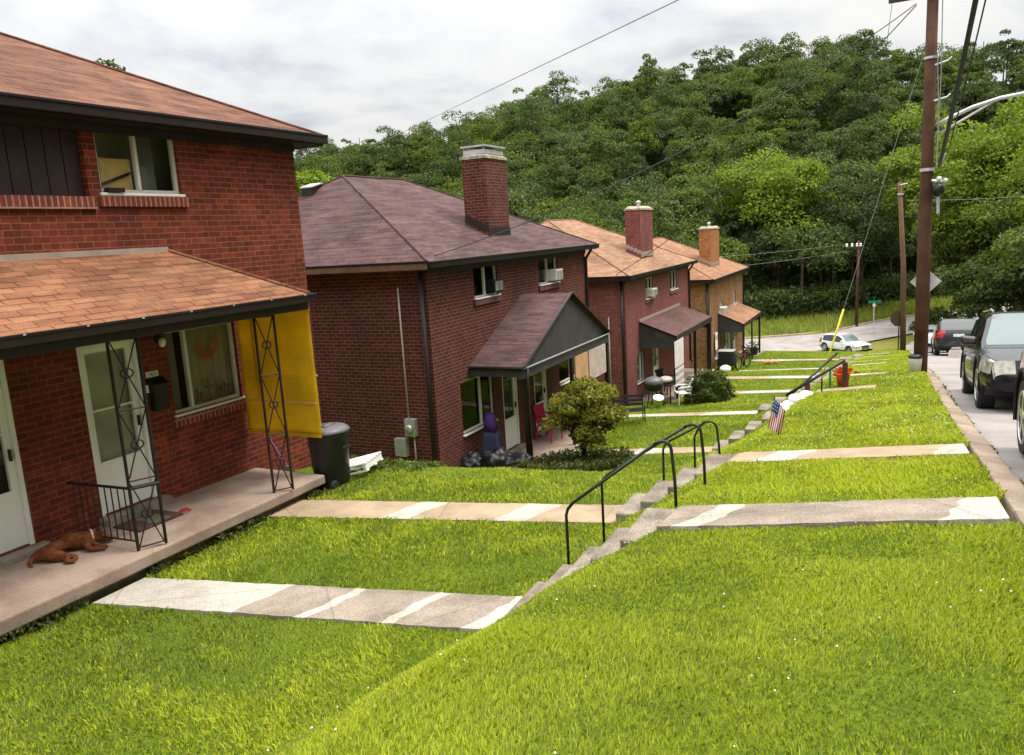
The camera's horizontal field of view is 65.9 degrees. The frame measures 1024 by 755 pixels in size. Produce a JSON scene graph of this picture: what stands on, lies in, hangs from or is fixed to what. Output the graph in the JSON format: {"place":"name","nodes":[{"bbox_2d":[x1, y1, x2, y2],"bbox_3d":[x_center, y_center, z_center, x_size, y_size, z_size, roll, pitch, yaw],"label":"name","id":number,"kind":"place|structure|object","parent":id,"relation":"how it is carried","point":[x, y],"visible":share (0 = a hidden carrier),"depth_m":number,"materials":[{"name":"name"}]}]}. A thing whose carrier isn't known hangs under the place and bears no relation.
{"place":"outdoors","nodes":[
{"label":"outdoors","id":0,"kind":"place"},
{"bbox_2d":[0,99,1023,754],"bbox_3d":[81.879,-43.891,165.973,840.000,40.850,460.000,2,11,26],"label":"ground","id":1,"kind":"structure","parent":0,"point":[470,415],"depth_m":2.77,"materials":[{"name":"plant"}]},
{"bbox_2d":[95,58,125,70],"bbox_3d":[-17.134,-5.828,33.186,3.945,14.246,4.152,2,11,26],"label":"leafy tree","id":2,"kind":"object","parent":1,"relation":"on","point":[108,63],"visible":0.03,"depth_m":31.72,"materials":[{"name":"green plant"}]},
{"bbox_2d":[0,32,327,638],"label":"brick house","id":3,"kind":"structure","parent":1,"relation":"on","point":[138,213],"depth_m":9.38,"materials":[{"name":"red"}]},
{"bbox_2d":[0,360,49,568],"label":"door","id":4,"kind":"structure","parent":3,"relation":"in","point":[16,529],"depth_m":8.40,"materials":[{"name":"white paint"}]},
{"bbox_2d":[26,528,116,567],"bbox_3d":[-4.684,1.798,8.426,0.503,0.224,0.861,2,11,26],"label":"dog","id":5,"kind":"object","parent":3,"relation":"on","point":[53,551],"visible":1,"depth_m":8.46},
{"bbox_2d":[76,339,173,526],"bbox_3d":[-4.710,0.641,9.540,0.300,2.170,0.940,2,11,26],"label":"door","id":6,"kind":"structure","parent":3,"relation":"in","point":[92,359],"depth_m":9.57,"materials":[{"name":"white paint"}]},
{"bbox_2d":[93,132,189,206],"bbox_3d":[-4.819,-2.593,9.815,0.670,1.200,2.370,2,11,26],"label":"window","id":7,"kind":"structure","parent":3,"relation":"in","point":[134,171],"depth_m":9.92,"materials":[{"name":"glass"}]},
{"bbox_2d":[113,509,182,531],"bbox_3d":[-4.321,1.700,9.390,0.460,0.025,0.620,2,11,26],"label":"doormat","id":8,"kind":"object","parent":3,"relation":"on","point":[156,517],"visible":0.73,"depth_m":9.35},
{"bbox_2d":[146,376,169,411],"bbox_3d":[-4.448,0.202,9.942,0.117,0.419,0.220,2,11,26],"label":"mailbox","id":9,"kind":"object","parent":3,"relation":"attached to","point":[158,394],"visible":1,"depth_m":9.89,"materials":[{"name":"black metal"}]},
{"bbox_2d":[165,322,246,427],"bbox_3d":[-4.194,-0.085,10.721,0.210,1.265,1.300,2,11,26],"label":"window","id":10,"kind":"structure","parent":3,"relation":"in","point":[208,354],"depth_m":10.82,"materials":[{"name":"glass"}]},
{"bbox_2d":[236,308,322,437],"bbox_3d":[-3.244,-0.074,10.948,1.330,1.800,0.100,2,11,26],"label":"roll blind","id":11,"kind":"object","parent":3,"relation":"hanging from","point":[298,375],"visible":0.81,"depth_m":10.92,"materials":[{"name":"fabric"}]},
{"bbox_2d":[0,485,334,646],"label":"weeds","id":12,"kind":"object","parent":1,"relation":"on","point":[34,627],"visible":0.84,"depth_m":8.53,"materials":[{"name":"green plant"}]},
{"bbox_2d":[92,577,522,632],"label":"path","id":13,"kind":"structure","parent":1,"relation":"on","point":[458,612],"depth_m":6.87,"materials":[{"name":"concrete"}]},
{"bbox_2d":[296,169,334,194],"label":"leafy tree","id":14,"kind":"object","parent":1,"relation":"on","point":[302,179],"visible":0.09,"depth_m":53.76,"materials":[{"name":"green plant"}]},
{"bbox_2d":[307,422,349,489],"bbox_3d":[-2.611,1.115,11.272,0.649,0.908,0.662,-4,10,-4],"label":"wheelie bin","id":15,"kind":"object","parent":1,"relation":"on","point":[329,452],"visible":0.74,"depth_m":11.07,"materials":[{"name":"black plastic"}]},
{"bbox_2d":[349,451,382,475],"bbox_3d":[-2.454,1.354,11.878,0.840,0.130,0.740,-15,5,10],"label":"pallet","id":16,"kind":"object","parent":1,"relation":"on","point":[368,461],"visible":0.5,"depth_m":11.80,"materials":[{"name":"white paint"}]},
{"bbox_2d":[304,454,446,473],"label":"weeds","id":17,"kind":"object","parent":1,"relation":"on","point":[384,463],"visible":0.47,"depth_m":12.22,"materials":[{"name":"green plant"}]},
{"bbox_2d":[375,147,415,177],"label":"leafy tree","id":18,"kind":"object","parent":1,"relation":"on","point":[383,159],"visible":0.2,"depth_m":171.02,"materials":[{"name":"green plant"}]},
{"bbox_2d":[397,128,442,160],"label":"leafy tree","id":19,"kind":"object","parent":1,"relation":"on","point":[423,137],"visible":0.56,"depth_m":167.28,"materials":[{"name":"green plant"}]},
{"bbox_2d":[264,499,622,525],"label":"path","id":20,"kind":"structure","parent":1,"relation":"on","point":[505,512],"depth_m":9.23,"materials":[{"name":"concrete"}]},
{"bbox_2d":[298,144,610,466],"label":"brick house","id":21,"kind":"structure","parent":1,"relation":"on","point":[519,346],"depth_m":17.25,"materials":[{"name":"brick"}]},
{"bbox_2d":[394,437,409,456],"bbox_3d":[-2.308,1.458,16.559,0.280,0.390,0.140,2,11,26],"label":"utility box","id":22,"kind":"object","parent":21,"relation":"attached to","point":[401,446],"visible":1,"depth_m":16.50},
{"bbox_2d":[397,288,418,462],"bbox_3d":[-2.177,0.268,16.200,0.308,4.200,0.220,2,11,26],"label":"electric meter","id":23,"kind":"object","parent":21,"relation":"attached to","point":[411,426],"visible":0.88,"depth_m":16.25,"materials":[{"name":"silver metal"}]},
{"bbox_2d":[460,376,498,436],"bbox_3d":[-0.765,0.558,17.715,0.160,1.195,1.590,2,11,26],"label":"window","id":24,"kind":"structure","parent":21,"relation":"in","point":[478,377],"depth_m":17.87,"materials":[{"name":"white paint"}]},
{"bbox_2d":[474,266,501,305],"bbox_3d":[-0.604,-2.127,17.899,0.160,0.885,1.290,2,11,26],"label":"window","id":25,"kind":"structure","parent":21,"relation":"in","point":[491,298],"depth_m":17.90,"materials":[{"name":"white paint"}]},
{"bbox_2d":[481,279,502,292],"bbox_3d":[-0.456,-2.115,18.192,0.372,0.270,0.430,2,11,26],"label":"air conditioner","id":26,"kind":"object","parent":21,"relation":"attached to","point":[493,285],"visible":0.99,"depth_m":18.01,"materials":[{"name":"white plastic"}]},
{"bbox_2d":[502,377,525,452],"bbox_3d":[0.009,0.836,19.253,0.300,2.060,0.950,2,11,26],"label":"door","id":27,"kind":"structure","parent":21,"relation":"in","point":[511,414],"depth_m":19.41,"materials":[{"name":"white paint"}]},
{"bbox_2d":[534,370,555,436],"bbox_3d":[0.789,0.503,20.840,0.300,2.060,0.950,2,11,26],"label":"door","id":28,"kind":"structure","parent":21,"relation":"in","point":[539,378],"depth_m":21.03,"materials":[{"name":"white paint"}]},
{"bbox_2d":[532,402,562,442],"bbox_3d":[0.908,1.149,20.218,0.577,0.903,0.559,4,13,36],"label":"porch chair","id":29,"kind":"object","parent":21,"relation":"on","point":[538,408],"visible":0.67,"depth_m":20.24,"materials":[{"name":"plastic"}]},
{"bbox_2d":[539,258,560,290],"bbox_3d":[0.955,-2.789,21.070,0.160,0.855,1.400,2,11,26],"label":"window","id":30,"kind":"structure","parent":21,"relation":"in","point":[547,286],"depth_m":21.08,"materials":[{"name":"white paint"}]},
{"bbox_2d":[543,269,562,280],"bbox_3d":[1.121,-2.785,21.375,0.392,0.290,0.500,2,11,26],"label":"air conditioner","id":31,"kind":"object","parent":21,"relation":"attached to","point":[555,274],"visible":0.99,"depth_m":21.16,"materials":[{"name":"white paint"}]},
{"bbox_2d":[434,3,916,255],"bbox_3d":[3.383,-5.204,16.437,11.596,4.917,0.022,-6,10,-13],"label":"overhead wire","id":32,"kind":"object","parent":21,"relation":"attached to","point":[686,148],"visible":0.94,"depth_m":16.56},
{"bbox_2d":[459,451,481,467],"bbox_3d":[-0.828,1.758,16.593,0.647,0.418,0.613,2,11,26],"label":"rubbish bag","id":33,"kind":"object","parent":1,"relation":"on","point":[471,459],"visible":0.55,"depth_m":16.40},
{"bbox_2d":[482,411,504,452],"bbox_3d":[-0.433,1.395,17.251,0.537,1.198,0.710,2,11,26],"label":"can","id":34,"kind":"object","parent":1,"relation":"on","point":[491,437],"visible":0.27,"depth_m":17.29,"materials":[{"name":"blue plastic"}]},
{"bbox_2d":[480,446,512,467],"bbox_3d":[-0.330,1.714,16.573,0.785,0.514,0.752,2,11,26],"label":"rubbish bag","id":35,"kind":"object","parent":1,"relation":"on","point":[498,456],"visible":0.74,"depth_m":16.34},
{"bbox_2d":[509,451,533,468],"bbox_3d":[0.203,1.773,16.495,0.656,0.410,0.627,-5,10,-10],"label":"rubbish bag","id":36,"kind":"object","parent":1,"relation":"on","point":[516,456],"visible":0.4,"depth_m":16.37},
{"bbox_2d":[507,189,570,223],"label":"leafy tree","id":37,"kind":"object","parent":1,"relation":"on","point":[514,199],"visible":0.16,"depth_m":70.69,"materials":[{"name":"green plant"}]},
{"bbox_2d":[517,445,634,471],"bbox_3d":[1.366,1.750,16.516,2.192,0.868,3.113,2,11,26],"label":"ground cover","id":38,"kind":"object","parent":1,"relation":"on","point":[600,459],"visible":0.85,"depth_m":16.04,"materials":[{"name":"green plant"}]},
{"bbox_2d":[541,376,628,457],"bbox_3d":[1.610,1.097,16.492,1.852,2.245,1.926,2,11,26],"label":"ornamental tree","id":39,"kind":"object","parent":1,"relation":"on","point":[591,397],"visible":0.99,"depth_m":15.99,"materials":[{"name":"green plant"}]},
{"bbox_2d":[507,508,675,613],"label":"steps","id":40,"kind":"structure","parent":1,"relation":"on","point":[648,520],"depth_m":5.59,"materials":[{"name":"grey concrete"}]},
{"bbox_2d":[565,440,677,564],"bbox_3d":[0.824,1.085,6.026,0.909,1.301,0.025,2,11,26],"label":"handrail","id":41,"kind":"object","parent":1,"relation":"on","point":[616,471],"visible":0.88,"depth_m":5.92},
{"bbox_2d":[539,201,714,403],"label":"brick house","id":42,"kind":"structure","parent":1,"relation":"on","point":[645,334],"depth_m":29.54,"materials":[{"name":"red"}]},
{"bbox_2d":[653,348,658,375],"bbox_3d":[5.528,-0.655,30.712,0.132,1.950,0.800,2,11,26],"label":"door","id":43,"kind":"structure","parent":42,"relation":"in","point":[655,350],"depth_m":30.93,"materials":[{"name":"white paint"}]},
{"bbox_2d":[674,337,683,368],"bbox_3d":[5.984,-0.892,28.198,0.040,0.950,1.250,2,11,26],"label":"hanging cloth","id":44,"kind":"object","parent":42,"relation":"hanging from","point":[679,351],"visible":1,"depth_m":28.15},
{"bbox_2d":[675,365,683,386],"bbox_3d":[6.045,-0.076,28.368,0.040,0.620,1.200,2,11,26],"label":"hanging cloth","id":45,"kind":"object","parent":42,"relation":"hanging from","point":[679,374],"visible":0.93,"depth_m":28.27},
{"bbox_2d":[616,5,916,274],"bbox_3d":[6.129,-5.783,22.108,0.022,6.056,10.437,-10,12,-33],"label":"overhead wire","id":46,"kind":"object","parent":42,"relation":"attached to","point":[785,139],"visible":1,"depth_m":20.39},
{"bbox_2d":[613,392,645,426],"bbox_3d":[3.165,0.854,21.350,0.825,0.814,0.489,-3,10,1],"label":"garden bench","id":47,"kind":"object","parent":1,"relation":"on","point":[642,408],"visible":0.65,"depth_m":21.48,"materials":[{"name":"black metal"}]},
{"bbox_2d":[267,366,1011,753],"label":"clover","id":48,"kind":"object","parent":1,"relation":"on","point":[699,528],"visible":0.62,"depth_m":6.97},
{"bbox_2d":[567,446,713,454],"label":"path","id":49,"kind":"structure","parent":1,"relation":"on","point":[676,450],"depth_m":17.77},
{"bbox_2d":[600,423,706,542],"bbox_3d":[1.198,0.985,6.740,0.933,1.260,0.025,2,11,26],"label":"handrail","id":50,"kind":"object","parent":1,"relation":"on","point":[666,438],"visible":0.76,"depth_m":6.55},
{"bbox_2d":[643,376,663,407],"bbox_3d":[4.872,0.476,27.077,0.705,1.041,0.700,2,11,26],"label":"barbecue grill","id":51,"kind":"object","parent":1,"relation":"on","point":[652,384],"visible":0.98,"depth_m":26.81,"materials":[{"name":"grey metal"}]},
{"bbox_2d":[293,29,1023,307],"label":"woodland","id":52,"kind":"object","parent":1,"relation":"on","point":[522,128],"visible":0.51,"depth_m":136.32,"materials":[{"name":"green plant"}]},
{"bbox_2d":[653,394,663,408],"bbox_3d":[4.901,0.807,26.468,0.375,0.370,0.399,14,37,23],"label":"bucket","id":53,"kind":"object","parent":1,"relation":"on","point":[658,399],"visible":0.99,"depth_m":26.35,"materials":[{"name":"white paint"}]},
{"bbox_2d":[616,454,734,521],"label":"steps","id":54,"kind":"structure","parent":1,"relation":"on","point":[657,492],"depth_m":7.95,"materials":[{"name":"grey concrete"}]},
{"bbox_2d":[674,377,693,405],"bbox_3d":[5.973,0.482,27.357,0.577,0.903,0.559,-4,10,-4],"label":"porch chair","id":55,"kind":"object","parent":1,"relation":"on","point":[678,392],"visible":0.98,"depth_m":27.27,"materials":[{"name":"white paint"}]},
{"bbox_2d":[625,411,757,417],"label":"path","id":56,"kind":"structure","parent":1,"relation":"on","point":[700,414],"depth_m":21.50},
{"bbox_2d":[662,420,720,480],"bbox_3d":[1.892,0.886,8.328,0.627,0.910,0.025,2,11,26],"label":"handrail","id":57,"kind":"object","parent":1,"relation":"on","point":[694,438],"visible":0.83,"depth_m":8.27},
{"bbox_2d":[653,173,733,224],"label":"leafy tree","id":58,"kind":"object","parent":1,"relation":"on","point":[682,183],"visible":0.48,"depth_m":100.39,"materials":[{"name":"green plant"}]},
{"bbox_2d":[653,222,762,368],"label":"brick house","id":59,"kind":"structure","parent":1,"relation":"on","point":[716,282],"depth_m":41.89,"materials":[{"name":"orange brick"}]},
{"bbox_2d":[683,367,736,403],"bbox_3d":[6.799,0.286,27.288,1.777,1.285,1.699,2,11,26],"label":"hedge bush","id":60,"kind":"object","parent":1,"relation":"on","point":[707,385],"visible":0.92,"depth_m":26.95,"materials":[{"name":"green plant"}]},
{"bbox_2d":[691,46,734,93],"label":"leafy tree","id":61,"kind":"object","parent":1,"relation":"on","point":[711,67],"visible":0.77,"depth_m":164.09,"materials":[{"name":"green plant"}]},
{"bbox_2d":[406,77,1023,311],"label":"undergrowth","id":62,"kind":"object","parent":1,"relation":"on","point":[791,277],"visible":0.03,"depth_m":134.51,"materials":[{"name":"green plant"}]},
{"bbox_2d":[717,349,735,369],"bbox_3d":[10.925,-0.905,40.140,0.877,1.000,0.777,2,11,26],"label":"covered grill","id":63,"kind":"object","parent":1,"relation":"on","point":[727,357],"visible":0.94,"depth_m":39.83,"materials":[{"name":"fabric"}]},
{"bbox_2d":[725,37,782,73],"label":"leafy tree","id":64,"kind":"object","parent":1,"relation":"on","point":[752,55],"visible":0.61,"depth_m":166.70,"materials":[{"name":"green plant"}]},
{"bbox_2d":[712,391,815,451],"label":"steps","id":65,"kind":"structure","parent":1,"relation":"on","point":[751,426],"depth_m":16.87,"materials":[{"name":"grey concrete"}]},
{"bbox_2d":[732,389,800,393],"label":"path","id":66,"kind":"structure","parent":1,"relation":"on","point":[764,391],"depth_m":28.07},
{"bbox_2d":[726,375,814,379],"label":"path","id":67,"kind":"structure","parent":1,"relation":"on","point":[764,377],"depth_m":31.58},
{"bbox_2d":[706,147,836,280],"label":"leafy tree","id":68,"kind":"object","parent":1,"relation":"on","point":[752,193],"visible":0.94,"depth_m":88.92,"materials":[{"name":"green plant"}]},
{"bbox_2d":[768,397,784,434],"bbox_3d":[3.131,0.522,9.334,0.198,0.601,0.058,2,11,26],"label":"garden flag","id":69,"kind":"object","parent":1,"relation":"on","point":[777,417],"visible":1,"depth_m":9.32,"materials":[{"name":"multicoloured fabric"}]},
{"bbox_2d":[758,376,832,412],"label":"steps","id":70,"kind":"structure","parent":1,"relation":"on","point":[763,407],"depth_m":20.56,"materials":[{"name":"grey concrete"}]},
{"bbox_2d":[752,359,838,361],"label":"path","id":71,"kind":"structure","parent":1,"relation":"on","point":[761,360],"depth_m":41.67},
{"bbox_2d":[785,352,847,395],"bbox_3d":[6.591,-0.046,16.933,1.177,0.887,2.433,2,11,26],"label":"handrail","id":72,"kind":"object","parent":1,"relation":"on","point":[808,380],"visible":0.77,"depth_m":16.27,"materials":[{"name":"black metal"}]},
{"bbox_2d":[656,496,1009,531],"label":"path","id":73,"kind":"structure","parent":1,"relation":"on","point":[972,510],"depth_m":4.80,"materials":[{"name":"concrete"}]},
{"bbox_2d":[827,366,860,386],"bbox_3d":[6.935,0.053,16.476,0.503,0.550,0.628,-5,10,-6],"label":"plant pot","id":74,"kind":"object","parent":1,"relation":"on","point":[838,373],"visible":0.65,"depth_m":16.50,"materials":[{"name":"orange plastic"}]},
{"bbox_2d":[816,385,875,391],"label":"path","id":75,"kind":"structure","parent":1,"relation":"on","point":[850,388],"depth_m":15.92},
{"bbox_2d":[744,270,954,319],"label":"undergrowth","id":76,"kind":"object","parent":1,"relation":"on","point":[836,303],"visible":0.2,"depth_m":84.35,"materials":[{"name":"green plant"}]},
{"bbox_2d":[729,443,969,463],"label":"path","id":77,"kind":"structure","parent":1,"relation":"on","point":[891,451],"depth_m":7.15,"materials":[{"name":"concrete"}]},
{"bbox_2d":[845,241,861,326],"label":"utility pole","id":78,"kind":"object","parent":1,"relation":"on","point":[858,245],"visible":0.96,"depth_m":79.39,"materials":[{"name":"brown wood"}]},
{"bbox_2d":[814,157,911,273],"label":"leafy tree","id":79,"kind":"object","parent":1,"relation":"on","point":[847,170],"visible":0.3,"depth_m":94.80,"materials":[{"name":"green plant"}]},
{"bbox_2d":[837,29,892,59],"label":"leafy tree","id":80,"kind":"object","parent":1,"relation":"on","point":[855,40],"visible":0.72,"depth_m":159.65,"materials":[{"name":"green plant"}]},
{"bbox_2d":[745,292,1007,336],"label":"verge grass","id":81,"kind":"structure","parent":1,"relation":"on","point":[785,323],"depth_m":81.52,"materials":[{"name":"plant"}]},
{"bbox_2d":[745,304,1008,338],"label":"kerb","id":82,"kind":"structure","parent":1,"relation":"on","point":[819,331],"depth_m":76.96,"materials":[{"name":"concrete"}]},
{"bbox_2d":[890,311,899,350],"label":"stop sign","id":83,"kind":"object","parent":1,"relation":"on","point":[895,319],"visible":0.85,"depth_m":45.40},
{"bbox_2d":[897,182,907,349],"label":"utility pole","id":84,"kind":"object","parent":1,"relation":"on","point":[900,194],"visible":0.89,"depth_m":44.49,"materials":[{"name":"brown wood"}]},
{"bbox_2d":[908,353,922,372],"bbox_3d":[9.441,-0.322,18.480,0.320,0.480,0.320,2,11,26],"label":"rubbish can","id":85,"kind":"object","parent":1,"relation":"on","point":[915,362],"visible":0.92,"depth_m":18.38,"materials":[{"name":"white plastic"}]},
{"bbox_2d":[889,0,952,371],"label":"utility pole","id":86,"kind":"object","parent":1,"relation":"on","point":[928,190],"visible":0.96,"depth_m":17.68,"materials":[{"name":"brown wood"}]},
{"bbox_2d":[821,51,924,378],"bbox_3d":[8.488,-3.742,18.629,2.314,8.067,0.047,4,13,36],"label":"guy wire","id":87,"kind":"object","parent":86,"relation":"attached to","point":[836,331],"visible":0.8,"depth_m":19.21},
{"bbox_2d":[910,271,940,290],"bbox_3d":[9.624,-2.228,18.365,0.660,0.660,0.062,2,11,26],"label":"road sign","id":88,"kind":"object","parent":86,"relation":"attached to","point":[935,281],"visible":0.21,"depth_m":18.32,"materials":[{"name":"metal"}]},
{"bbox_2d":[938,0,978,166],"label":"overhead wire","id":89,"kind":"object","parent":86,"relation":"attached to","point":[964,53],"visible":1,"depth_m":13.04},
{"bbox_2d":[947,0,985,153],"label":"overhead wire","id":90,"kind":"object","parent":86,"relation":"attached to","point":[968,71],"visible":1,"depth_m":13.38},
{"bbox_2d":[935,91,1023,135],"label":"street lamp arm","id":91,"kind":"object","parent":86,"relation":"attached to","point":[987,103],"visible":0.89,"depth_m":17.06},
{"bbox_2d":[908,306,959,330],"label":"shrub","id":92,"kind":"object","parent":1,"relation":"on","point":[936,315],"visible":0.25,"depth_m":73.59,"materials":[{"name":"green plant"}]},
{"bbox_2d":[871,102,1004,311],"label":"leafy tree","id":93,"kind":"object","parent":1,"relation":"on","point":[899,164],"visible":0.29,"depth_m":82.40,"materials":[{"name":"green plant"}]},
{"bbox_2d":[905,186,1016,318],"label":"leafy tree","id":94,"kind":"object","parent":1,"relation":"on","point":[986,237],"visible":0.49,"depth_m":71.60,"materials":[{"name":"green plant"}]},
{"bbox_2d":[908,349,1023,534],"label":"kerb","id":95,"kind":"structure","parent":1,"relation":"on","point":[1012,499],"depth_m":6.25,"materials":[{"name":"concrete"}]},
{"bbox_2d":[942,77,1009,132],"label":"leafy tree","id":96,"kind":"object","parent":1,"relation":"on","point":[980,90],"visible":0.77,"depth_m":148.47,"materials":[{"name":"green plant"}]},
{"bbox_2d":[930,239,1021,316],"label":"leafy tree","id":97,"kind":"object","parent":1,"relation":"on","point":[951,254],"visible":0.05,"depth_m":75.81,"materials":[{"name":"green plant"}]},
{"bbox_2d":[931,95,1023,310],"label":"leafy tree","id":98,"kind":"object","parent":1,"relation":"on","point":[994,158],"visible":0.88,"depth_m":69.00,"materials":[{"name":"green plant"}]},
{"bbox_2d":[933,256,1023,317],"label":"leafy tree","id":99,"kind":"object","parent":1,"relation":"on","point":[973,301],"visible":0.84,"depth_m":59.93,"materials":[{"name":"green plant"}]},
{"bbox_2d":[958,166,1023,310],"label":"leafy tree","id":100,"kind":"object","parent":1,"relation":"on","point":[990,256],"visible":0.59,"depth_m":61.00,"materials":[{"name":"green plant"}]},
{"bbox_2d":[990,223,1023,280],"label":"leafy tree","id":101,"kind":"object","parent":1,"relation":"on","point":[1011,239],"visible":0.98,"depth_m":46.17,"materials":[{"name":"green plant"}]},
{"bbox_2d":[1006,134,1023,222],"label":"leafy tree","id":102,"kind":"object","parent":1,"relation":"on","point":[1020,202],"visible":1,"depth_m":53.50,"materials":[{"name":"green plant"}]},
{"bbox_2d":[0,0,1023,159],"label":"sky","id":103,"kind":"structure","parent":0,"point":[337,69],"materials":[{"name":"white"}]},
{"bbox_2d":[368,0,677,148],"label":"overhead wire","id":104,"kind":"object","parent":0,"point":[555,58],"visible":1,"depth_m":11.03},
{"bbox_2d":[744,306,1010,350],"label":"road","id":105,"kind":"structure","parent":0,"point":[882,329],"depth_m":74.06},
{"bbox_2d":[819,332,872,350],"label":"parked car","id":106,"kind":"object","parent":105,"relation":"on","point":[844,341],"visible":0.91,"depth_m":64.81,"materials":[{"name":"white paint"}]},
{"bbox_2d":[906,341,1023,481],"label":"road","id":107,"kind":"structure","parent":0,"point":[996,425],"depth_m":11.22,"materials":[{"name":"concrete"}]},
{"bbox_2d":[929,317,975,354],"bbox_3d":[21.108,-1.962,37.578,2.240,1.757,4.814,2,3,26],"label":"parked suv","id":108,"kind":"object","parent":107,"relation":"on","point":[948,333],"visible":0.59,"depth_m":35.71,"materials":[{"name":"black paint"}]},
{"bbox_2d":[931,370,1023,484],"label":"weeds","id":109,"kind":"object","parent":107,"relation":"on","point":[956,404],"visible":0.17,"depth_m":10.19,"materials":[{"name":"green plant"}]},
{"bbox_2d":[960,308,1023,408],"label":"parked suv","id":110,"kind":"object","parent":107,"relation":"on","point":[993,342],"visible":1,"depth_m":12.29,"materials":[{"name":"black paint"}]},
{"bbox_2d":[1013,350,1023,454],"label":"parked car","id":111,"kind":"object","parent":107,"relation":"on","point":[1018,408],"visible":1,"depth_m":7.37,"materials":[{"name":"brown paint"}]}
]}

